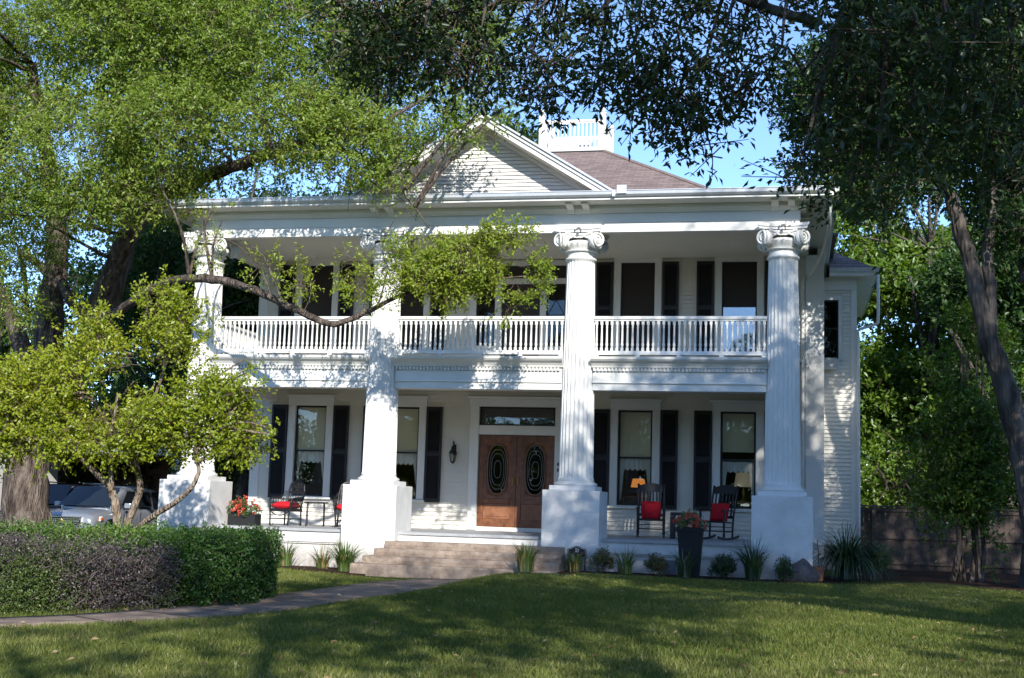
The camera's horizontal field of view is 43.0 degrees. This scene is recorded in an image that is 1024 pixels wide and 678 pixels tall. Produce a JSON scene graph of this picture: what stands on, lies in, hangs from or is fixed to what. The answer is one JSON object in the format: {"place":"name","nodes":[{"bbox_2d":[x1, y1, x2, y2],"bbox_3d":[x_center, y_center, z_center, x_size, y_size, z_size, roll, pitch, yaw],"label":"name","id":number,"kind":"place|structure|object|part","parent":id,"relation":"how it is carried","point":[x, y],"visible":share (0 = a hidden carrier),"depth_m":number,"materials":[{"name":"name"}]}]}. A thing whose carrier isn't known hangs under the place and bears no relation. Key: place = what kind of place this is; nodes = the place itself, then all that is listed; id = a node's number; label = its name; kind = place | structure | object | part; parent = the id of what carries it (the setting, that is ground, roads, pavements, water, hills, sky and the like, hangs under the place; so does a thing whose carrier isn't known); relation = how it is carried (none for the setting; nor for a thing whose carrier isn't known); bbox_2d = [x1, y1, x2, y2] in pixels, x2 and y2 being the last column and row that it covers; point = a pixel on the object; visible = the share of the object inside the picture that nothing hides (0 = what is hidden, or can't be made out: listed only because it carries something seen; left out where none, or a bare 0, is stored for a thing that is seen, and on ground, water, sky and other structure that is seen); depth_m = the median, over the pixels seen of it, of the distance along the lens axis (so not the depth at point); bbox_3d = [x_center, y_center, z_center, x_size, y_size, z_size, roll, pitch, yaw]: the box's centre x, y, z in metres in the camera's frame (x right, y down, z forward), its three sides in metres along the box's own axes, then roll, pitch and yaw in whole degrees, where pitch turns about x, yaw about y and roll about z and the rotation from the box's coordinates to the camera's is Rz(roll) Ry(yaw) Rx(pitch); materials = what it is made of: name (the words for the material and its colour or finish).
{"place":"outdoors","nodes":[
{"label":"outdoors","id":0,"kind":"place"},
{"bbox_2d":[0,578,470,627],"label":"path","id":1,"kind":"structure","parent":0,"point":[354,590],"depth_m":17.13,"materials":[{"name":"concrete"}]},
{"bbox_2d":[0,0,978,486],"label":"sky","id":2,"kind":"structure","parent":0,"point":[767,145],"materials":[{"name":"blue"}]},
{"bbox_2d":[0,545,1023,677],"bbox_3d":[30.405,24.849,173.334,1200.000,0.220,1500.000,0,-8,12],"label":"ground","id":3,"kind":"structure","parent":0,"point":[827,572],"depth_m":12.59,"materials":[{"name":"green plant"}]},
{"bbox_2d":[0,456,58,508],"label":"white shed","id":4,"kind":"structure","parent":3,"relation":"on","point":[52,475],"depth_m":44.17,"materials":[{"name":"paint"}]},
{"bbox_2d":[0,223,134,415],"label":"broadleaf tree","id":5,"kind":"object","parent":3,"relation":"on","point":[5,344],"visible":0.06,"depth_m":52.85,"materials":[{"name":"green plant"}]},
{"bbox_2d":[0,517,186,614],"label":"dying hedge","id":6,"kind":"object","parent":3,"relation":"on","point":[36,605],"visible":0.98,"depth_m":16.25,"materials":[{"name":"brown plant"}]},
{"bbox_2d":[0,264,279,528],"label":"yaupon tree","id":7,"kind":"object","parent":3,"relation":"on","point":[40,407],"visible":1,"depth_m":22.39,"materials":[{"name":"green plant"}]},
{"bbox_2d":[0,511,284,606],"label":"green hedge","id":8,"kind":"object","parent":3,"relation":"on","point":[214,554],"visible":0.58,"depth_m":17.45,"materials":[{"name":"green plant"}]},
{"bbox_2d":[57,443,249,512],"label":"carport","id":9,"kind":"object","parent":3,"relation":"on","point":[159,473],"visible":0.01,"depth_m":48.45,"materials":[{"name":"white paint"}]},
{"bbox_2d":[58,159,250,490],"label":"broadleaf tree","id":10,"kind":"object","parent":3,"relation":"on","point":[89,278],"visible":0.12,"depth_m":48.19,"materials":[{"name":"green plant"}]},
{"bbox_2d":[88,195,229,416],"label":"broadleaf tree","id":11,"kind":"object","parent":3,"relation":"on","point":[175,266],"visible":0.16,"depth_m":45.20,"materials":[{"name":"green plant"}]},
{"bbox_2d":[158,252,260,513],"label":"broadleaf tree","id":12,"kind":"object","parent":3,"relation":"on","point":[241,303],"visible":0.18,"depth_m":41.44,"materials":[{"name":"green plant"}]},
{"bbox_2d":[176,114,372,197],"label":"broadleaf tree","id":13,"kind":"object","parent":3,"relation":"on","point":[267,192],"depth_m":53.01,"materials":[{"name":"green plant"}]},
{"bbox_2d":[0,0,558,549],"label":"live oak","id":14,"kind":"object","parent":3,"relation":"on","point":[162,50],"visible":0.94,"depth_m":28.72,"materials":[{"name":"green plant"}]},
{"bbox_2d":[278,565,364,575],"bbox_3d":[-4.815,4.964,27.852,4.700,0.202,2.100,0,-8,12],"label":"mulch bed","id":15,"kind":"object","parent":3,"relation":"on","point":[314,568],"visible":0.18,"depth_m":27.23,"materials":[{"name":"brown soil"}]},
{"bbox_2d":[276,536,303,565],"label":"grass clump","id":16,"kind":"object","parent":15,"relation":"on","point":[287,555],"visible":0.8,"depth_m":27.75,"materials":[{"name":"green plant"}]},
{"bbox_2d":[301,541,333,568],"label":"grass clump","id":17,"kind":"object","parent":15,"relation":"on","point":[319,564],"visible":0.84,"depth_m":27.56,"materials":[{"name":"green plant"}]},
{"bbox_2d":[314,535,365,570],"bbox_3d":[-3.473,4.462,27.225,1.496,0.779,1.674,4,-8,-17],"label":"grass clump","id":18,"kind":"object","parent":15,"relation":"on","point":[344,558],"visible":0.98,"depth_m":27.07,"materials":[{"name":"green plant"}]},
{"bbox_2d":[366,93,538,182],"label":"broadleaf tree","id":19,"kind":"object","parent":3,"relation":"on","point":[533,136],"depth_m":48.97,"materials":[{"name":"green plant"}]},
{"bbox_2d":[350,541,566,578],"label":"stone steps","id":20,"kind":"structure","parent":3,"relation":"on","point":[419,559],"depth_m":26.74,"materials":[{"name":"beige stone"}]},
{"bbox_2d":[2,323,941,535],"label":"woods","id":21,"kind":"object","parent":3,"relation":"on","point":[123,360],"depth_m":79.28,"materials":[{"name":"green plant"}]},
{"bbox_2d":[2,568,1023,677],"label":"fallen leaves","id":22,"kind":"object","parent":3,"relation":"on","point":[472,675],"visible":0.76,"depth_m":14.17,"materials":[{"name":"brown plant"}]},
{"bbox_2d":[152,108,879,579],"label":"house","id":23,"kind":"structure","parent":3,"relation":"on","point":[680,338],"depth_m":29.95,"materials":[{"name":"paint"}]},
{"bbox_2d":[226,495,262,525],"bbox_3d":[-6.083,3.903,29.675,0.738,0.691,0.830,8,-10,-42],"label":"planter box","id":24,"kind":"object","parent":23,"relation":"on","point":[245,517],"visible":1,"depth_m":29.51,"materials":[{"name":"plant"}]},
{"bbox_2d":[268,480,304,525],"bbox_3d":[-5.390,3.949,31.438,0.741,1.099,0.729,-2,-8,29],"label":"metal armchair","id":25,"kind":"object","parent":23,"relation":"on","point":[300,500],"visible":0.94,"depth_m":31.39,"materials":[{"name":"black paint"}]},
{"bbox_2d":[272,501,299,508],"bbox_3d":[-5.438,4.015,31.347,0.557,0.208,0.499,-2,-8,29],"label":"seat cushion","id":26,"kind":"object","parent":25,"relation":"on","point":[283,504],"visible":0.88,"depth_m":31.15,"materials":[{"name":"red fabric"}]},
{"bbox_2d":[282,394,336,498],"bbox_3d":[-5.209,2.778,33.556,1.345,2.665,0.263,0,-8,12],"label":"window","id":27,"kind":"structure","parent":23,"relation":"in","point":[316,419],"depth_m":33.63,"materials":[{"name":"black paint"}]},
{"bbox_2d":[304,501,328,526],"bbox_3d":[-4.725,4.209,31.290,0.600,0.585,0.600,0,-8,12],"label":"metal table","id":28,"kind":"object","parent":23,"relation":"on","point":[307,502],"visible":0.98,"depth_m":31.12,"materials":[{"name":"black paint"}]},
{"bbox_2d":[294,261,340,353],"bbox_3d":[-5.105,-0.860,33.988,1.305,2.495,0.181,0,-8,12],"label":"window","id":29,"kind":"structure","parent":23,"relation":"in","point":[326,305],"depth_m":34.05,"materials":[{"name":"black glass"}]},
{"bbox_2d":[333,481,349,526],"bbox_3d":[-3.911,3.954,31.119,0.741,1.099,0.729,2,-7,-5],"label":"metal armchair","id":30,"kind":"object","parent":23,"relation":"on","point":[338,494],"visible":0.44,"depth_m":31.18,"materials":[{"name":"black paint"}]},
{"bbox_2d":[336,503,341,509],"bbox_3d":[-3.905,4.020,31.017,0.557,0.208,0.499,2,-7,-5],"label":"seat cushion","id":31,"kind":"object","parent":30,"relation":"on","point":[339,507],"visible":0.2,"depth_m":30.78,"materials":[{"name":"red fabric"}]},
{"bbox_2d":[396,396,429,501],"bbox_3d":[-2.779,2.786,33.032,1.345,2.665,0.263,0,-8,12],"label":"window","id":32,"kind":"structure","parent":23,"relation":"in","point":[412,410],"depth_m":33.07,"materials":[{"name":"black paint"}]},
{"bbox_2d":[400,260,430,349],"bbox_3d":[-2.675,-0.853,33.465,1.305,2.495,0.181,0,-8,12],"label":"window","id":33,"kind":"structure","parent":23,"relation":"in","point":[406,310],"depth_m":33.44,"materials":[{"name":"black glass"}]},
{"bbox_2d":[449,441,456,463],"bbox_3d":[-1.473,2.838,32.582,0.210,0.575,0.266,0,-8,12],"label":"wall lantern","id":34,"kind":"object","parent":23,"relation":"attached to","point":[453,449],"depth_m":32.52,"materials":[{"name":"black paint"}]},
{"bbox_2d":[477,435,516,527],"bbox_3d":[-0.376,3.551,32.433,0.951,2.300,0.117,0,-8,12],"label":"door","id":35,"kind":"structure","parent":23,"relation":"in","point":[497,453],"depth_m":32.45,"materials":[{"name":"brown wood"}]},
{"bbox_2d":[480,407,555,425],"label":"transom window","id":36,"kind":"structure","parent":23,"relation":"in","point":[480,407],"depth_m":32.55,"materials":[{"name":"black paint"}]},
{"bbox_2d":[500,284,539,355],"bbox_3d":[0.212,-0.217,32.835,1.000,2.360,0.040,0,-8,12],"label":"balcony door","id":37,"kind":"structure","parent":23,"relation":"in","point":[531,311],"depth_m":32.85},
{"bbox_2d":[515,436,554,528],"bbox_3d":[0.561,3.554,32.231,0.951,2.300,0.117,0,-8,12],"label":"door","id":38,"kind":"structure","parent":23,"relation":"in","point":[535,454],"depth_m":32.27,"materials":[{"name":"brown wood"}]},
{"bbox_2d":[603,237,608,249],"bbox_3d":[2.070,-2.094,28.517,0.130,0.278,0.211,0,-8,12],"label":"floodlight","id":39,"kind":"object","parent":23,"relation":"attached to","point":[606,246],"visible":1,"depth_m":28.47,"materials":[{"name":"white paint"}]},
{"bbox_2d":[607,399,662,508],"bbox_3d":[3.003,2.803,31.787,1.345,2.665,0.263,0,-8,12],"label":"window","id":40,"kind":"structure","parent":23,"relation":"in","point":[640,428],"depth_m":31.86,"materials":[{"name":"black paint"}]},
{"bbox_2d":[622,496,648,502],"bbox_3d":[3.485,4.407,32.897,1.880,0.850,0.910,0,-8,12],"label":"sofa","id":41,"kind":"object","parent":23,"relation":"in","point":[629,499],"visible":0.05,"depth_m":33.31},
{"bbox_2d":[613,257,662,355],"bbox_3d":[3.107,-0.835,32.219,1.305,2.495,0.181,0,-8,12],"label":"window","id":42,"kind":"structure","parent":23,"relation":"in","point":[638,286],"depth_m":32.29,"materials":[{"name":"black glass"}]},
{"bbox_2d":[636,483,665,537],"bbox_3d":[3.209,3.947,30.022,0.700,1.255,1.020,1,-7,6],"label":"rocking chair","id":43,"kind":"object","parent":23,"relation":"on","point":[650,487],"visible":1,"depth_m":30.38,"materials":[{"name":"black paint"}]},
{"bbox_2d":[641,501,660,518],"bbox_3d":[3.225,3.968,30.160,0.442,0.422,0.138,1,-21,6],"label":"pillow","id":44,"kind":"object","parent":43,"relation":"on","point":[651,509],"visible":0.95,"depth_m":30.10,"materials":[{"name":"red fabric"}]},
{"bbox_2d":[670,512,697,538],"bbox_3d":[3.916,4.254,29.632,0.584,0.600,0.520,0,-8,12],"label":"side table","id":45,"kind":"object","parent":23,"relation":"on","point":[673,529],"visible":0.5,"depth_m":29.44,"materials":[{"name":"black paint"}]},
{"bbox_2d":[697,485,738,539],"bbox_3d":[4.678,3.951,29.706,0.700,1.255,1.020,-4,-9,36],"label":"rocking chair","id":46,"kind":"object","parent":23,"relation":"on","point":[725,489],"visible":0.88,"depth_m":29.89,"materials":[{"name":"black paint"}]},
{"bbox_2d":[710,503,728,520],"bbox_3d":[4.761,3.971,29.818,0.442,0.422,0.138,-4,-23,36],"label":"pillow","id":47,"kind":"object","parent":46,"relation":"on","point":[716,512],"visible":0.96,"depth_m":29.77,"materials":[{"name":"red fabric"}]},
{"bbox_2d":[710,400,764,511],"bbox_3d":[5.432,2.810,31.263,1.345,2.665,0.263,0,-8,12],"label":"window","id":48,"kind":"structure","parent":23,"relation":"in","point":[741,422],"depth_m":31.34,"materials":[{"name":"black paint"}]},
{"bbox_2d":[714,256,764,351],"bbox_3d":[5.536,-0.828,31.696,1.305,2.495,0.181,0,-8,12],"label":"window","id":49,"kind":"structure","parent":23,"relation":"in","point":[739,281],"depth_m":31.77,"materials":[{"name":"black glass"}]},
{"bbox_2d":[731,501,750,505],"bbox_3d":[5.656,4.420,31.815,0.600,0.880,0.500,0,-8,12],"label":"lamp table","id":50,"kind":"object","parent":23,"relation":"in","point":[740,502],"visible":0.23,"depth_m":31.64,"materials":[{"name":"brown wood"}]},
{"bbox_2d":[734,473,750,501],"bbox_3d":[5.680,3.637,31.917,0.460,0.700,0.460,0,-8,12],"label":"table lamp","id":51,"kind":"object","parent":50,"relation":"on","point":[742,480],"visible":0.88,"depth_m":31.78,"materials":[{"name":"beige fabric"}]},
{"bbox_2d":[824,358,836,369],"bbox_3d":[8.216,0.650,33.674,0.380,0.290,0.328,0,-8,12],"label":"air conditioner","id":52,"kind":"object","parent":23,"relation":"attached to","point":[830,363],"visible":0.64,"depth_m":33.52,"materials":[{"name":"grey metal"}]},
{"bbox_2d":[824,300,837,358],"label":"window","id":53,"kind":"structure","parent":23,"relation":"in","point":[830,306],"depth_m":33.97,"materials":[{"name":"black glass"}]},
{"bbox_2d":[510,541,544,571],"bbox_3d":[0.283,4.281,25.773,0.771,0.645,0.825,4,-8,-18],"label":"grass clump","id":54,"kind":"object","parent":3,"relation":"on","point":[525,559],"visible":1,"depth_m":25.57,"materials":[{"name":"green plant"}]},
{"bbox_2d":[281,0,1023,287],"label":"overhanging oak","id":55,"kind":"object","parent":3,"relation":"on","point":[391,33],"visible":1,"depth_m":11.10,"materials":[{"name":"green plant"}]},
{"bbox_2d":[558,568,1023,590],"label":"mulch bed","id":56,"kind":"object","parent":3,"relation":"on","point":[1008,581],"visible":0.24,"depth_m":27.85,"materials":[{"name":"brown soil"}]},
{"bbox_2d":[564,551,584,571],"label":"grass clump","id":57,"kind":"object","parent":56,"relation":"on","point":[573,565],"visible":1,"depth_m":26.28,"materials":[{"name":"green plant"}]},
{"bbox_2d":[567,546,586,570],"bbox_3d":[1.326,4.575,26.696,0.400,0.655,0.065,0,-8,12],"label":"address plaque","id":58,"kind":"object","parent":56,"relation":"on","point":[578,549],"visible":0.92,"depth_m":26.69,"materials":[{"name":"black paint"}]},
{"bbox_2d":[586,545,615,572],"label":"shrub","id":59,"kind":"object","parent":56,"relation":"on","point":[601,557],"visible":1,"depth_m":26.42,"materials":[{"name":"green plant"}]},
{"bbox_2d":[610,545,647,573],"bbox_3d":[2.312,4.444,26.378,1.064,0.620,1.094,0,-8,12],"label":"grass clump","id":60,"kind":"object","parent":56,"relation":"on","point":[625,565],"visible":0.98,"depth_m":26.29,"materials":[{"name":"green plant"}]},
{"bbox_2d":[643,552,669,575],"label":"shrub","id":61,"kind":"object","parent":56,"relation":"on","point":[656,562],"visible":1,"depth_m":26.14,"materials":[{"name":"green plant"}]},
{"bbox_2d":[670,544,698,577],"bbox_3d":[3.363,4.353,25.612,1.099,0.670,1.033,0,-8,12],"label":"grass clump","id":62,"kind":"object","parent":56,"relation":"on","point":[684,569],"visible":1,"depth_m":25.48,"materials":[{"name":"green plant"}]},
{"bbox_2d":[671,508,710,577],"bbox_3d":[3.570,4.079,25.978,0.798,1.415,0.858,0,-8,12],"label":"tall planter","id":63,"kind":"object","parent":56,"relation":"on","point":[687,535],"visible":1,"depth_m":25.76,"materials":[{"name":"black plastic"}]},
{"bbox_2d":[704,552,738,578],"bbox_3d":[4.187,4.558,25.955,0.692,0.627,0.540,0,-8,12],"label":"shrub","id":64,"kind":"object","parent":56,"relation":"on","point":[718,566],"visible":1,"depth_m":25.86,"materials":[{"name":"green plant"}]},
{"bbox_2d":[726,535,778,579],"bbox_3d":[4.704,4.262,25.636,1.598,0.954,1.680,0,-8,12],"label":"grass clump","id":65,"kind":"object","parent":56,"relation":"on","point":[753,565],"visible":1,"depth_m":25.50,"materials":[{"name":"green plant"}]},
{"bbox_2d":[772,554,797,580],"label":"shrub","id":66,"kind":"object","parent":56,"relation":"on","point":[784,568],"visible":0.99,"depth_m":25.55,"materials":[{"name":"green plant"}]},
{"bbox_2d":[779,558,819,581],"bbox_3d":[5.691,4.584,25.729,0.642,0.496,0.660,7,-9,-35],"label":"boulder","id":67,"kind":"object","parent":56,"relation":"on","point":[805,569],"visible":0.59,"depth_m":25.49,"materials":[{"name":"stone"}]},
{"bbox_2d":[812,540,825,580],"bbox_3d":[6.072,4.399,25.846,0.310,0.802,0.310,0,-8,12],"label":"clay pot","id":68,"kind":"object","parent":56,"relation":"on","point":[819,569],"visible":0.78,"depth_m":25.71,"materials":[{"name":"ceramic"}]},
{"bbox_2d":[810,520,905,581],"bbox_3d":[6.898,4.278,26.606,2.656,1.250,2.734,0,-8,12],"label":"daylily","id":69,"kind":"object","parent":56,"relation":"on","point":[846,559],"visible":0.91,"depth_m":26.34,"materials":[{"name":"green plant"}]},
{"bbox_2d":[749,0,1023,587],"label":"leaning tree","id":70,"kind":"object","parent":56,"relation":"on","point":[981,286],"visible":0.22,"depth_m":27.20,"materials":[{"name":"green plant"}]},
{"bbox_2d":[880,295,1023,582],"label":"tree","id":71,"kind":"object","parent":56,"relation":"on","point":[962,471],"visible":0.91,"depth_m":28.18,"materials":[{"name":"green plant"}]},
{"bbox_2d":[856,542,896,579],"bbox_3d":[7.441,4.537,26.670,0.921,0.803,0.819,0,-8,12],"label":"shrub","id":72,"kind":"object","parent":3,"relation":"on","point":[880,549],"visible":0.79,"depth_m":26.56,"materials":[{"name":"green plant"}]},
{"bbox_2d":[834,223,942,544],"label":"broadleaf tree","id":73,"kind":"object","parent":3,"relation":"on","point":[869,442],"visible":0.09,"depth_m":43.16,"materials":[{"name":"green plant"}]},
{"bbox_2d":[860,420,941,555],"bbox_3d":[11.803,4.910,39.437,3.789,4.851,3.436,-5,-10,41],"label":"broadleaf tree","id":74,"kind":"object","parent":3,"relation":"on","point":[888,490],"visible":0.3,"depth_m":39.24,"materials":[{"name":"green plant"}]},
{"bbox_2d":[796,125,1023,561],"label":"broadleaf tree","id":75,"kind":"object","parent":3,"relation":"on","point":[880,362],"visible":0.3,"depth_m":42.86,"materials":[{"name":"green plant"}]},
{"bbox_2d":[860,505,1023,573],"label":"wooden fence","id":76,"kind":"object","parent":3,"relation":"on","point":[897,527],"visible":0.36,"depth_m":33.86,"materials":[{"name":"brown wood"}]},
{"bbox_2d":[888,229,1023,562],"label":"broadleaf tree","id":77,"kind":"object","parent":3,"relation":"on","point":[946,279],"visible":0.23,"depth_m":38.63,"materials":[{"name":"green plant"}]},
{"bbox_2d":[893,51,1023,345],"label":"broadleaf tree","id":78,"kind":"object","parent":3,"relation":"on","point":[946,215],"visible":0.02,"depth_m":48.48,"materials":[{"name":"green plant"}]},
{"bbox_2d":[579,143,591,146],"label":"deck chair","id":79,"kind":"object","parent":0,"point":[584,144],"visible":0.04,"depth_m":41.22,"materials":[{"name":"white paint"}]},
{"bbox_2d":[631,479,644,495],"bbox_3d":[3.268,3.907,33.637,0.400,0.580,0.400,0,-8,12],"label":"table lamp","id":80,"kind":"object","parent":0,"point":[635,482],"visible":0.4,"depth_m":33.53,"materials":[{"name":"orange fabric"}]},
{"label":"driveway","id":81,"kind":"structure","parent":0,"visible":0},
{"bbox_2d":[0,481,101,515],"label":"dark car","id":82,"kind":"object","parent":81,"relation":"on","point":[59,492],"visible":0.06,"depth_m":40.63,"materials":[{"name":"grey paint"}]},
{"bbox_2d":[50,483,158,529],"bbox_3d":[-12.041,5.195,38.464,2.380,1.849,5.176,0,-8,10],"label":"silver suv","id":83,"kind":"object","parent":81,"relation":"on","point":[88,504],"visible":0.38,"depth_m":37.52,"materials":[{"name":"grey paint"}]},
{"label":"side window","id":84,"kind":"part","parent":83,"relation":"part of","materials":[{"name":"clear glass"}]}
]}

